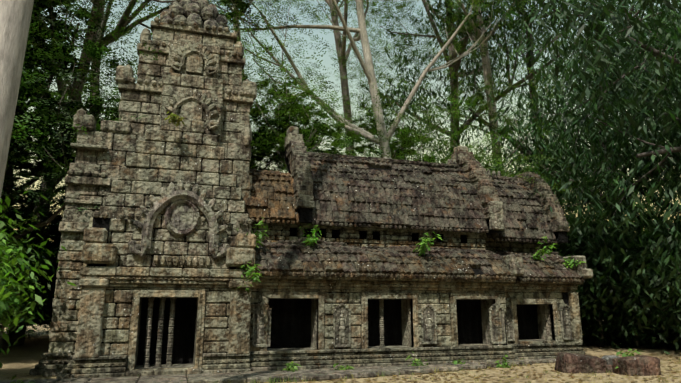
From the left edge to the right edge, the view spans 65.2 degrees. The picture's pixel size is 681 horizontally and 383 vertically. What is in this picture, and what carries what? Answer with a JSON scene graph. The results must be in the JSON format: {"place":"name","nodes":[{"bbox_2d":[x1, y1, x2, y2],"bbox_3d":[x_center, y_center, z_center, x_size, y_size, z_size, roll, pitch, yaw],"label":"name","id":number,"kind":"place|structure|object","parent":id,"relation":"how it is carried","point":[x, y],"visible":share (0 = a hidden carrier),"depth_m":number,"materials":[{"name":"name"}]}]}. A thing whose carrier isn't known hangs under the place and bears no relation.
{"place":"outdoors","nodes":[
{"label":"outdoors","id":0,"kind":"place"},
{"bbox_2d":[0,320,680,382],"bbox_3d":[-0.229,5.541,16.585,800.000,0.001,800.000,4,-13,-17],"label":"ground","id":1,"kind":"structure","parent":0,"point":[26,357],"depth_m":16.00,"materials":[{"name":"beige sand"}]},
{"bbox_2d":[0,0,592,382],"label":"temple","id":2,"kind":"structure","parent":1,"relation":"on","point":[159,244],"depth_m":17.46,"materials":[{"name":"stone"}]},
{"bbox_2d":[0,0,680,382],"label":"leaves","id":3,"kind":"object","parent":1,"relation":"on","point":[648,274],"visible":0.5,"depth_m":24.98,"materials":[{"name":"green plant"}]},
{"bbox_2d":[0,0,680,382],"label":"wood","id":4,"kind":"object","parent":1,"relation":"on","point":[14,22],"depth_m":31.84,"materials":[{"name":"plant"}]},
{"bbox_2d":[555,352,660,375],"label":"fallen blocks","id":5,"kind":"object","parent":1,"relation":"on","point":[634,365],"depth_m":15.55,"materials":[{"name":"stone"}]},
{"bbox_2d":[13,0,680,231],"label":"sky","id":6,"kind":"structure","parent":0,"point":[326,58],"materials":[{"name":"blue"}]}
]}

